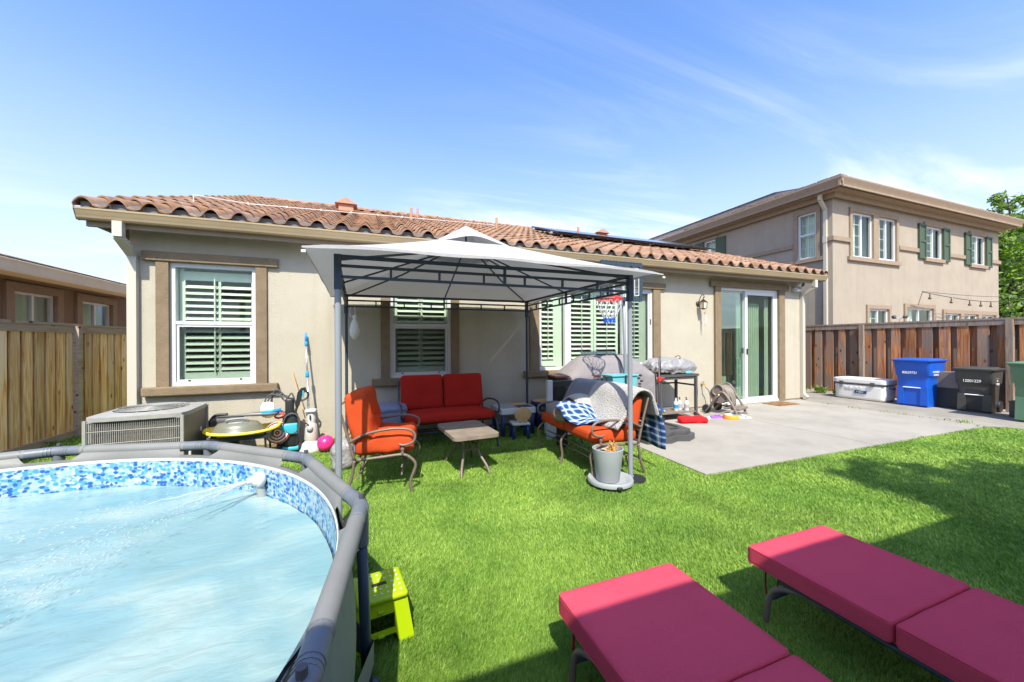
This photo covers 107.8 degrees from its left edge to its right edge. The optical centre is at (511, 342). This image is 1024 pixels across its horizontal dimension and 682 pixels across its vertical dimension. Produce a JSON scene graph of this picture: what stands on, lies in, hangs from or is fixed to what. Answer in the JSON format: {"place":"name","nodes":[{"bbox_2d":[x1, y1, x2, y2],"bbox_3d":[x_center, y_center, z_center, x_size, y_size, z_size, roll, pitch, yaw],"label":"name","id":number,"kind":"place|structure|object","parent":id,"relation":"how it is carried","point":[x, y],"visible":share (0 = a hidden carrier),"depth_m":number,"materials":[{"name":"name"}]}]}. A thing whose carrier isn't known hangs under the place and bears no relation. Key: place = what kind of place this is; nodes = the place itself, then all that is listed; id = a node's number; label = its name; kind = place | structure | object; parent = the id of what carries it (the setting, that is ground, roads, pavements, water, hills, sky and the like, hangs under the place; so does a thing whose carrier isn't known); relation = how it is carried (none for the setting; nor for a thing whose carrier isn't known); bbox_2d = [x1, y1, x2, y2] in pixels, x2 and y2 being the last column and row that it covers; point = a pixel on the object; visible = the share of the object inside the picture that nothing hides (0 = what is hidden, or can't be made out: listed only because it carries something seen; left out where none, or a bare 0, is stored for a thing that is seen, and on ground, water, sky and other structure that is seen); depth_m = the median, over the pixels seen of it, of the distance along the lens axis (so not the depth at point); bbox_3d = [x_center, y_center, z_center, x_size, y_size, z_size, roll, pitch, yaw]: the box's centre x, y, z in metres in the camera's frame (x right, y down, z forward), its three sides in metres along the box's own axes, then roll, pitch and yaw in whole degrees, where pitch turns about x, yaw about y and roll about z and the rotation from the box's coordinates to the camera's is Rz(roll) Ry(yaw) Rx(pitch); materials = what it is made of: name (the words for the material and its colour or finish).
{"place":"outdoors","nodes":[
{"label":"outdoors","id":0,"kind":"place"},
{"bbox_2d":[0,0,1023,299],"label":"sky","id":1,"kind":"structure","parent":0,"point":[643,119],"materials":[{"name":"blue"}]},
{"bbox_2d":[21,427,1023,681],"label":"lawn","id":2,"kind":"structure","parent":0,"point":[629,559],"depth_m":2.91,"materials":[{"name":"green plant"}]},
{"bbox_2d":[0,319,126,452],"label":"wood fence","id":3,"kind":"object","parent":2,"relation":"on","point":[60,381],"visible":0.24,"depth_m":5.40,"materials":[{"name":"brown wood"}]},
{"bbox_2d":[82,402,208,454],"bbox_3d":[-3.863,1.071,4.018,0.863,0.778,0.863,0,0,-24],"label":"air conditioner","id":4,"kind":"object","parent":2,"relation":"on","point":[164,422],"visible":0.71,"depth_m":3.76,"materials":[{"name":"grey metal"}]},
{"bbox_2d":[0,438,379,681],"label":"frame pool","id":5,"kind":"structure","parent":2,"relation":"on","point":[335,637],"depth_m":2.11,"materials":[{"name":"grey plastic"}]},
{"bbox_2d":[0,485,332,681],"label":"pool water","id":6,"kind":"structure","parent":5,"relation":"in","point":[141,583],"depth_m":1.38,"materials":[{"name":"blue liquid"}]},
{"bbox_2d":[209,413,243,451],"bbox_3d":[-3.602,1.164,4.684,0.358,0.549,0.220,0,0,-21],"label":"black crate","id":7,"kind":"object","parent":2,"relation":"on","point":[214,420],"visible":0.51,"depth_m":4.62,"materials":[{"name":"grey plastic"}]},
{"bbox_2d":[202,422,281,452],"bbox_3d":[-3.210,1.218,4.469,0.768,0.437,0.482,0,0,-25],"label":"yellow tray","id":8,"kind":"object","parent":2,"relation":"on","point":[265,433],"visible":0.72,"depth_m":4.33,"materials":[{"name":"plastic"}]},
{"bbox_2d":[211,417,263,433],"bbox_3d":[-3.251,0.966,4.433,0.525,0.163,0.360,0,0,-24],"label":"domed toy","id":9,"kind":"object","parent":8,"relation":"on","point":[240,425],"visible":1,"depth_m":4.33,"materials":[{"name":"yellow plastic"}]},
{"bbox_2d":[218,408,281,417],"bbox_3d":[-3.194,0.872,4.563,0.644,0.073,0.174,0,0,-29],"label":"toy racket","id":10,"kind":"object","parent":9,"relation":"on","point":[270,412],"visible":1,"depth_m":4.60,"materials":[{"name":"blue plastic"}]},
{"bbox_2d":[260,401,274,417],"bbox_3d":[-3.105,0.861,4.756,0.168,0.203,0.130,0,0,-21],"label":"plastic bag","id":11,"kind":"object","parent":8,"relation":"on","point":[266,405],"visible":0.66,"depth_m":4.71,"materials":[{"name":"white plastic"}]},
{"bbox_2d":[264,389,295,418],"bbox_3d":[-2.992,0.797,4.832,0.384,0.384,0.112,0,0,-14],"label":"coiled hose","id":12,"kind":"object","parent":8,"relation":"on","point":[283,396],"visible":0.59,"depth_m":4.83,"materials":[{"name":"grey plastic"}]},
{"bbox_2d":[266,422,288,448],"bbox_3d":[-2.941,1.223,4.686,0.270,0.444,0.070,0,0,-28],"label":"swirl disc","id":13,"kind":"object","parent":2,"relation":"on","point":[279,436],"visible":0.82,"depth_m":4.67,"materials":[{"name":"multicoloured plastic"}]},
{"bbox_2d":[280,387,309,450],"bbox_3d":[-2.813,1.015,4.855,0.383,0.840,0.234,0,0,-27],"label":"pressure washer","id":14,"kind":"object","parent":2,"relation":"on","point":[290,418],"visible":0.92,"depth_m":4.78,"materials":[{"name":"grey plastic"}]},
{"bbox_2d":[292,371,306,422],"bbox_3d":[-2.838,0.905,5.061,0.451,1.025,0.014,0,0,26],"label":"wooden stick","id":15,"kind":"object","parent":2,"relation":"on","point":[300,402],"visible":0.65,"depth_m":5.07,"materials":[{"name":"brown wood"}]},
{"bbox_2d":[299,408,320,452],"bbox_3d":[-2.647,1.159,4.909,0.280,0.550,0.225,0,0,-16],"label":"carpet cleaner","id":16,"kind":"object","parent":2,"relation":"on","point":[309,444],"visible":0.96,"depth_m":4.87,"materials":[{"name":"white plastic"}]},
{"bbox_2d":[317,435,333,450],"bbox_3d":[-2.432,1.317,4.871,0.210,0.212,0.210,0,0,-21],"label":"pink ball","id":17,"kind":"object","parent":2,"relation":"on","point":[325,442],"visible":0.94,"depth_m":4.80,"materials":[{"name":"pink plastic"}]},
{"bbox_2d":[330,437,353,471],"bbox_3d":[-1.915,1.277,4.212,0.247,0.380,0.200,0,0,-21],"label":"laundry bag","id":18,"kind":"object","parent":2,"relation":"on","point":[347,460],"visible":0.59,"depth_m":4.14,"materials":[{"name":"white fabric"}]},
{"bbox_2d":[353,402,407,452],"bbox_3d":[-1.782,1.133,5.051,0.686,0.563,0.546,0,0,-21],"label":"storage ottoman","id":19,"kind":"object","parent":2,"relation":"on","point":[389,408],"visible":0.31,"depth_m":4.88,"materials":[{"name":"blue fabric"}]},
{"bbox_2d":[342,386,420,491],"bbox_3d":[-1.319,0.951,3.812,0.716,0.963,0.707,0,0,-11],"label":"armchair","id":20,"kind":"object","parent":2,"relation":"on","point":[371,432],"visible":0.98,"depth_m":3.53,"materials":[{"name":"orange fabric"}]},
{"bbox_2d":[353,567,413,657],"bbox_3d":[-0.656,1.309,1.845,0.290,0.229,0.260,0,0,-28],"label":"step stool","id":21,"kind":"object","parent":2,"relation":"on","point":[388,592],"visible":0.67,"depth_m":1.79,"materials":[{"name":"yellow plastic"}]},
{"bbox_2d":[397,373,499,456],"bbox_3d":[-0.921,0.953,5.253,1.307,0.954,0.886,0,0,-21],"label":"loveseat","id":22,"kind":"object","parent":2,"relation":"on","point":[424,398],"visible":0.85,"depth_m":5.34,"materials":[{"name":"red fabric"}]},
{"bbox_2d":[72,194,827,447],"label":"stucco house","id":23,"kind":"structure","parent":2,"relation":"on","point":[229,302],"depth_m":5.92,"materials":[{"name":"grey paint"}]},
{"bbox_2d":[141,250,278,396],"bbox_3d":[-3.892,-0.230,4.906,1.444,1.798,0.247,0,0,-21],"label":"window","id":24,"kind":"structure","parent":23,"relation":"in","point":[181,379],"depth_m":4.90,"materials":[{"name":"grey plastic"}]},
{"bbox_2d":[304,333,309,408],"bbox_3d":[-2.779,0.505,5.072,0.044,1.266,0.336,0,0,-35],"label":"pole","id":25,"kind":"object","parent":23,"relation":"attached to","point":[307,378],"depth_m":5.08,"materials":[{"name":"metal"}]},
{"bbox_2d":[372,298,458,386],"bbox_3d":[-1.426,-0.243,5.842,1.449,1.798,0.247,0,0,-21],"label":"window","id":26,"kind":"structure","parent":23,"relation":"in","point":[390,373],"depth_m":5.88,"materials":[{"name":"grey plastic"}]},
{"bbox_2d":[523,282,665,377],"bbox_3d":[1.608,-0.279,7.002,3.076,1.758,0.260,0,0,-21],"label":"window","id":27,"kind":"structure","parent":23,"relation":"in","point":[654,295],"depth_m":7.03,"materials":[{"name":"grey plastic"}]},
{"bbox_2d":[696,294,707,309],"bbox_3d":[3.926,-0.827,7.732,0.112,0.314,0.196,0,0,-21],"label":"wall lantern","id":28,"kind":"object","parent":23,"relation":"attached to","point":[702,304],"depth_m":7.68,"materials":[{"name":"brown metal"}]},
{"bbox_2d":[709,280,788,404],"bbox_3d":[5.308,0.043,8.449,2.455,2.718,0.290,0,0,-21],"label":"sliding door","id":29,"kind":"structure","parent":23,"relation":"in","point":[750,330],"depth_m":8.59,"materials":[{"name":"white glass"}]},
{"bbox_2d":[792,282,804,291],"bbox_3d":[6.737,-1.310,8.774,0.160,0.240,0.245,0,0,-21],"label":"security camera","id":30,"kind":"object","parent":23,"relation":"attached to","point":[795,288],"visible":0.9,"depth_m":8.75,"materials":[{"name":"grey plastic"}]},
{"bbox_2d":[437,420,498,477],"bbox_3d":[-0.514,1.204,4.242,0.510,0.453,0.770,0,0,-25],"label":"coffee table","id":31,"kind":"object","parent":2,"relation":"on","point":[464,432],"visible":1,"depth_m":4.12,"materials":[{"name":"beige stone"}]},
{"bbox_2d":[301,226,664,527],"bbox_3d":[-0.523,0.011,4.454,3.225,2.824,2.980,0,0,-21],"label":"gazebo","id":32,"kind":"object","parent":2,"relation":"on","point":[465,263],"visible":0.93,"depth_m":3.96,"materials":[{"name":"grey paint"}]},
{"bbox_2d":[349,307,359,339],"bbox_3d":[-2.177,-0.262,5.164,0.136,0.456,0.136,0,0,-21],"label":"net bag","id":33,"kind":"object","parent":32,"relation":"hanging from","point":[354,330],"visible":1,"depth_m":5.13,"materials":[{"name":"white fabric"}]},
{"bbox_2d":[44,384,979,445],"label":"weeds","id":34,"kind":"object","parent":2,"relation":"on","point":[818,389],"visible":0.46,"depth_m":7.72,"materials":[{"name":"green plant"}]},
{"bbox_2d":[491,402,535,436],"bbox_3d":[0.016,1.207,5.887,0.560,0.426,0.500,0,0,-21],"label":"play table","id":35,"kind":"object","parent":2,"relation":"on","point":[508,408],"visible":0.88,"depth_m":5.75,"materials":[{"name":"grey plastic"}]},
{"bbox_2d":[509,407,531,439],"bbox_3d":[0.122,1.184,5.530,0.295,0.473,0.250,0,0,-15],"label":"child chair","id":36,"kind":"object","parent":2,"relation":"on","point":[522,415],"visible":0.98,"depth_m":5.45,"materials":[{"name":"blue plastic"}]},
{"bbox_2d":[531,398,545,428],"bbox_3d":[0.516,1.192,6.205,0.410,0.453,0.410,0,0,-21],"label":"child chair","id":37,"kind":"object","parent":2,"relation":"on","point":[536,402],"visible":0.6,"depth_m":6.09,"materials":[{"name":"blue plastic"}]},
{"bbox_2d":[543,379,599,446],"bbox_3d":[0.956,0.985,5.499,1.015,0.860,0.830,0,0,-23],"label":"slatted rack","id":38,"kind":"object","parent":2,"relation":"on","point":[550,384],"visible":0.35,"depth_m":5.43,"materials":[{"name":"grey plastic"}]},
{"bbox_2d":[547,374,598,400],"bbox_3d":[0.943,0.973,6.068,0.860,0.885,0.380,0,0,-17],"label":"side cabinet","id":39,"kind":"object","parent":2,"relation":"on","point":[559,393],"visible":0.07,"depth_m":5.85,"materials":[{"name":"grey plastic"}]},
{"bbox_2d":[537,394,649,475],"bbox_3d":[0.908,1.003,4.493,0.766,0.836,1.327,0,0,-21],"label":"garden bench","id":40,"kind":"object","parent":2,"relation":"on","point":[596,432],"visible":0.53,"depth_m":4.00,"materials":[{"name":"orange fabric"}]},
{"bbox_2d":[546,401,560,412],"bbox_3d":[0.599,0.875,4.825,0.240,0.208,0.300,0,0,-41],"label":"pillow","id":41,"kind":"object","parent":40,"relation":"on","point":[551,407],"visible":0.39,"depth_m":4.80,"materials":[{"name":"grey fabric"}]},
{"bbox_2d":[552,408,566,422],"bbox_3d":[0.600,0.872,4.430,0.154,0.154,0.200,0,0,-36],"label":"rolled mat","id":42,"kind":"object","parent":40,"relation":"on","point":[557,414],"visible":0.59,"depth_m":4.40,"materials":[{"name":"beige fabric"}]},
{"bbox_2d":[563,393,591,405],"bbox_3d":[0.891,0.769,4.530,0.303,0.263,0.717,0,0,-34],"label":"folded sherpa","id":43,"kind":"object","parent":40,"relation":"on","point":[581,398],"visible":0.38,"depth_m":4.53,"materials":[{"name":"white fabric"}]},
{"bbox_2d":[563,378,599,399],"bbox_3d":[0.963,0.728,4.858,0.555,0.487,0.613,0,0,-21],"label":"fleece blanket","id":44,"kind":"object","parent":40,"relation":"on","point":[581,385],"visible":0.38,"depth_m":4.88,"materials":[{"name":"grey fabric"}]},
{"bbox_2d":[556,401,626,426],"bbox_3d":[0.918,0.811,4.238,0.853,0.248,0.505,0,0,15],"label":"pillow","id":45,"kind":"object","parent":40,"relation":"on","point":[574,413],"visible":0.74,"depth_m":4.20,"materials":[{"name":"blue fabric"}]},
{"bbox_2d":[588,381,659,429],"bbox_3d":[1.180,0.696,4.287,0.578,0.444,0.809,0,0,-21],"label":"sherpa blanket","id":46,"kind":"object","parent":40,"relation":"on","point":[608,399],"visible":0.75,"depth_m":4.11,"materials":[{"name":"white fabric"}]},
{"bbox_2d":[635,404,665,449],"bbox_3d":[1.528,0.914,4.230,0.096,0.494,0.530,0,0,-21],"label":"plaid throw","id":47,"kind":"object","parent":40,"relation":"hanging from","point":[653,431],"visible":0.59,"depth_m":4.14,"materials":[{"name":"blue fabric"}]},
{"bbox_2d":[587,471,633,490],"bbox_3d":[0.977,1.376,3.698,0.450,0.077,0.465,0,0,-21],"label":"plant caddy","id":48,"kind":"object","parent":2,"relation":"on","point":[626,480],"visible":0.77,"depth_m":3.58,"materials":[{"name":"grey plastic"}]},
{"bbox_2d":[592,440,623,483],"bbox_3d":[0.951,1.172,3.707,0.304,0.386,0.304,0,0,-21],"label":"planter","id":49,"kind":"object","parent":48,"relation":"on","point":[608,461],"visible":0.99,"depth_m":3.60,"materials":[{"name":"plastic"}]},
{"bbox_2d":[559,563,832,681],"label":"sun lounger","id":50,"kind":"object","parent":2,"relation":"on","point":[668,622],"visible":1,"depth_m":1.36,"materials":[{"name":"fabric"}]},
{"bbox_2d":[748,525,1023,681],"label":"sun lounger","id":51,"kind":"object","parent":2,"relation":"on","point":[944,627],"visible":1,"depth_m":1.54,"materials":[{"name":"fabric"}]},
{"bbox_2d":[626,409,875,474],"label":"patio","id":52,"kind":"structure","parent":0,"point":[715,446],"depth_m":5.00,"materials":[{"name":"concrete"}]},
{"bbox_2d":[554,354,657,403],"bbox_3d":[1.592,0.808,6.380,1.781,1.208,0.599,0,0,-21],"label":"covered grill","id":53,"kind":"object","parent":52,"relation":"on","point":[587,366],"visible":0.41,"depth_m":6.18,"materials":[{"name":"grey fabric"}]},
{"bbox_2d":[605,374,642,386],"bbox_3d":[1.706,0.961,5.941,0.730,0.900,0.320,0,0,-21],"label":"tool stand","id":54,"kind":"object","parent":52,"relation":"on","point":[606,379],"visible":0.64,"depth_m":5.93,"materials":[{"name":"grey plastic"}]},
{"bbox_2d":[601,373,638,386],"bbox_3d":[1.712,0.620,5.920,0.500,0.222,0.305,0,0,-21],"label":"storage tub","id":55,"kind":"object","parent":54,"relation":"on","point":[619,377],"visible":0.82,"depth_m":5.80,"materials":[{"name":"teal plastic"}]},
{"bbox_2d":[595,260,694,444],"bbox_3d":[1.871,0.067,5.538,1.389,2.687,1.026,0,0,-21],"label":"basketball hoop","id":56,"kind":"object","parent":52,"relation":"on","point":[675,433],"visible":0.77,"depth_m":5.55,"materials":[{"name":"grey plastic"}]},
{"bbox_2d":[657,356,664,403],"bbox_3d":[2.559,0.827,6.405,0.135,1.160,0.050,0,0,-21],"label":"patio torch","id":57,"kind":"object","parent":52,"relation":"on","point":[659,378],"visible":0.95,"depth_m":6.38,"materials":[{"name":"plastic"}]},
{"bbox_2d":[654,372,699,421],"bbox_3d":[2.885,0.990,6.851,0.930,0.829,0.539,0,0,-21],"label":"griddle cart","id":58,"kind":"object","parent":52,"relation":"on","point":[675,377],"visible":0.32,"depth_m":6.76,"materials":[{"name":"grey metal"}]},
{"bbox_2d":[642,355,696,373],"bbox_3d":[2.892,0.410,6.867,1.043,0.341,0.544,0,0,-21],"label":"griddle cover","id":59,"kind":"object","parent":58,"relation":"on","point":[673,365],"visible":0.85,"depth_m":6.65,"materials":[{"name":"silver fabric"}]},
{"bbox_2d":[673,398,677,410],"bbox_3d":[2.985,1.129,6.801,0.081,0.230,0.081,0,0,-21],"label":"bottle","id":60,"kind":"object","parent":58,"relation":"on","point":[675,405],"visible":1,"depth_m":6.77,"materials":[{"name":"white plastic"}]},
{"bbox_2d":[678,397,681,409],"bbox_3d":[3.080,1.125,6.859,0.082,0.237,0.081,0,0,-21],"label":"bottle","id":61,"kind":"object","parent":58,"relation":"on","point":[679,404],"visible":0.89,"depth_m":6.83,"materials":[{"name":"white plastic"}]},
{"bbox_2d":[684,397,688,410],"bbox_3d":[3.183,1.125,6.812,0.082,0.237,0.081,0,0,-21],"label":"bottle","id":62,"kind":"object","parent":58,"relation":"on","point":[686,405],"visible":1,"depth_m":6.78,"materials":[{"name":"white plastic"}]},
{"bbox_2d":[677,415,707,422],"bbox_3d":[3.116,1.329,6.398,0.529,0.138,0.201,0,0,-7],"label":"rolled towel","id":63,"kind":"object","parent":52,"relation":"on","point":[693,419],"visible":0.99,"depth_m":6.34,"materials":[{"name":"red fabric"}]},
{"bbox_2d":[710,414,722,418],"bbox_3d":[3.784,1.360,6.869,0.260,0.045,0.260,0,0,-21],"label":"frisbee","id":64,"kind":"object","parent":52,"relation":"on","point":[716,416],"visible":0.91,"depth_m":6.84,"materials":[{"name":"purple plastic"}]},
{"bbox_2d":[722,413,739,419],"bbox_3d":[3.951,1.345,6.740,0.280,0.072,0.280,0,0,-21],"label":"dog bowl","id":65,"kind":"object","parent":52,"relation":"on","point":[727,416],"visible":0.99,"depth_m":6.66,"materials":[{"name":"yellow plastic"}]},
{"bbox_2d":[698,400,983,444],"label":"patio","id":66,"kind":"structure","parent":0,"point":[870,426],"depth_m":6.41,"materials":[{"name":"concrete"}]},
{"bbox_2d":[702,382,747,415],"bbox_3d":[4.087,1.096,7.213,0.706,0.587,0.654,0,0,-39],"label":"hose reel","id":67,"kind":"object","parent":66,"relation":"on","point":[721,394],"visible":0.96,"depth_m":7.17,"materials":[{"name":"beige plastic"}]},
{"bbox_2d":[762,401,797,405],"bbox_3d":[5.957,1.365,8.272,0.660,0.012,0.380,0,0,-21],"label":"doormat","id":68,"kind":"object","parent":66,"relation":"on","point":[781,403],"visible":1,"depth_m":8.25,"materials":[{"name":"brown fabric"}]},
{"bbox_2d":[798,390,1023,428],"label":"walkway","id":69,"kind":"structure","parent":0,"point":[1001,419],"depth_m":7.34,"materials":[{"name":"grey concrete"}]},
{"bbox_2d":[834,376,896,401],"bbox_3d":[8.386,1.102,8.896,0.495,0.514,1.111,0,0,-21],"label":"cooler","id":70,"kind":"object","parent":69,"relation":"on","point":[871,389],"visible":0.99,"depth_m":8.69,"materials":[{"name":"white plastic"}]},
{"bbox_2d":[805,317,1023,411],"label":"wood fence","id":71,"kind":"object","parent":69,"relation":"on","point":[871,350],"visible":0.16,"depth_m":8.61,"materials":[{"name":"brown wood"}]},
{"bbox_2d":[891,314,907,320],"bbox_3d":[9.083,-0.569,8.747,0.100,0.151,0.288,0,0,-21],"label":"flood light","id":72,"kind":"object","parent":71,"relation":"on","point":[895,316],"visible":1,"depth_m":8.76,"materials":[{"name":"metal"}]},
{"bbox_2d":[891,358,947,407],"bbox_3d":[8.760,0.856,8.033,0.748,1.012,0.648,0,0,-21],"label":"wheeled bin","id":73,"kind":"object","parent":69,"relation":"on","point":[917,382],"visible":0.99,"depth_m":7.84,"materials":[{"name":"blue plastic"}]},
{"bbox_2d":[936,371,960,409],"bbox_3d":[9.159,0.990,7.724,0.400,0.740,0.780,0,0,-21],"label":"storage box","id":74,"kind":"object","parent":69,"relation":"on","point":[947,389],"visible":0.23,"depth_m":7.70,"materials":[{"name":"grey plastic"}]},
{"bbox_2d":[952,366,1005,413],"bbox_3d":[9.166,0.924,7.331,0.640,0.872,0.562,0,0,-25],"label":"wheeled bin","id":75,"kind":"object","parent":69,"relation":"on","point":[978,387],"visible":1,"depth_m":7.18,"materials":[{"name":"grey plastic"}]},
{"bbox_2d":[1008,400,1014,416],"bbox_3d":[9.198,1.215,6.722,0.210,0.290,0.270,0,0,-21],"label":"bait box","id":76,"kind":"object","parent":69,"relation":"on","point":[1012,408],"visible":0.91,"depth_m":6.78,"materials":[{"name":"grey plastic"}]},
{"bbox_2d":[1005,361,1023,421],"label":"wheeled bin","id":77,"kind":"object","parent":69,"relation":"on","point":[1017,372],"visible":1,"depth_m":6.36,"materials":[{"name":"green plastic"}]},
{"label":"ground","id":78,"kind":"structure","parent":0,"visible":0},
{"bbox_2d":[0,253,126,326],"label":"brown house","id":79,"kind":"structure","parent":78,"relation":"on","point":[30,290],"depth_m":7.43,"materials":[{"name":"paint"}]},
{"bbox_2d":[2,280,63,322],"bbox_3d":[-9.080,-0.327,6.976,0.319,1.470,1.290,0,0,-21],"label":"window","id":80,"kind":"structure","parent":79,"relation":"in","point":[17,305],"depth_m":7.01,"materials":[{"name":"brown plastic"}]},
{"bbox_2d":[74,293,116,325],"bbox_3d":[-9.682,-0.319,8.560,0.319,1.460,1.340,0,0,-21],"label":"window","id":81,"kind":"structure","parent":79,"relation":"in","point":[86,312],"depth_m":8.61,"materials":[{"name":"brown plastic"}]},
{"bbox_2d":[649,173,1023,382],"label":"two storey house","id":82,"kind":"structure","parent":78,"relation":"on","point":[879,253],"depth_m":13.57,"materials":[{"name":"beige paint"}]},
{"bbox_2d":[695,235,725,253],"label":"window","id":83,"kind":"structure","parent":82,"relation":"in","point":[719,243],"depth_m":16.06,"materials":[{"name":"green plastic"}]},
{"bbox_2d":[790,206,822,264],"bbox_3d":[10.171,-3.618,12.803,0.304,1.810,1.040,0,0,-21],"label":"window","id":84,"kind":"structure","parent":82,"relation":"in","point":[813,220],"depth_m":12.84,"materials":[{"name":"grey plastic"}]},
{"bbox_2d":[847,207,901,265],"bbox_3d":[12.467,-3.595,12.950,3.040,1.760,0.304,0,0,-21],"label":"window","id":85,"kind":"structure","parent":82,"relation":"in","point":[851,257],"depth_m":12.74,"materials":[{"name":"grey plastic"}]},
{"bbox_2d":[866,305,891,322],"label":"window","id":86,"kind":"structure","parent":82,"relation":"in","point":[869,308],"depth_m":12.98,"materials":[{"name":"grey plastic"}]},
{"bbox_2d":[872,215,894,260],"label":"window","id":87,"kind":"structure","parent":82,"relation":"in","point":[876,239],"depth_m":13.10,"materials":[{"name":"grey plastic"}]},
{"bbox_2d":[903,303,935,321],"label":"window","id":88,"kind":"structure","parent":82,"relation":"in","point":[907,308],"depth_m":13.96,"materials":[{"name":"grey plastic"}]},
{"bbox_2d":[917,222,950,263],"bbox_3d":[16.041,-3.769,14.308,2.190,1.470,0.304,0,0,-21],"label":"window","id":89,"kind":"structure","parent":82,"relation":"in","point":[922,228],"depth_m":14.26,"materials":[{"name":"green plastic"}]},
{"bbox_2d":[946,313,958,319],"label":"window","id":90,"kind":"structure","parent":82,"relation":"in","point":[950,315],"depth_m":14.76,"materials":[{"name":"grey plastic"}]},
{"bbox_2d":[955,314,975,319],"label":"window","id":91,"kind":"structure","parent":82,"relation":"in","point":[968,315],"depth_m":15.25,"materials":[{"name":"grey plastic"}]},
{"bbox_2d":[942,309,997,319],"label":"window","id":92,"kind":"structure","parent":82,"relation":"in","point":[980,314],"depth_m":15.09,"materials":[{"name":"grey plastic"}]},
{"bbox_2d":[918,291,1023,306],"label":"string lights","id":93,"kind":"object","parent":82,"relation":"hanging from","point":[969,304],"visible":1,"depth_m":14.09,"materials":[{"name":"black"}]},
{"bbox_2d":[964,231,992,268],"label":"window","id":94,"kind":"structure","parent":82,"relation":"in","point":[968,237],"depth_m":15.48,"materials":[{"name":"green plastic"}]},
{"bbox_2d":[980,190,1023,317],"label":"broadleaf tree","id":95,"kind":"object","parent":78,"relation":"on","point":[1011,259],"visible":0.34,"depth_m":23.13,"materials":[{"name":"green plant"}]}
]}

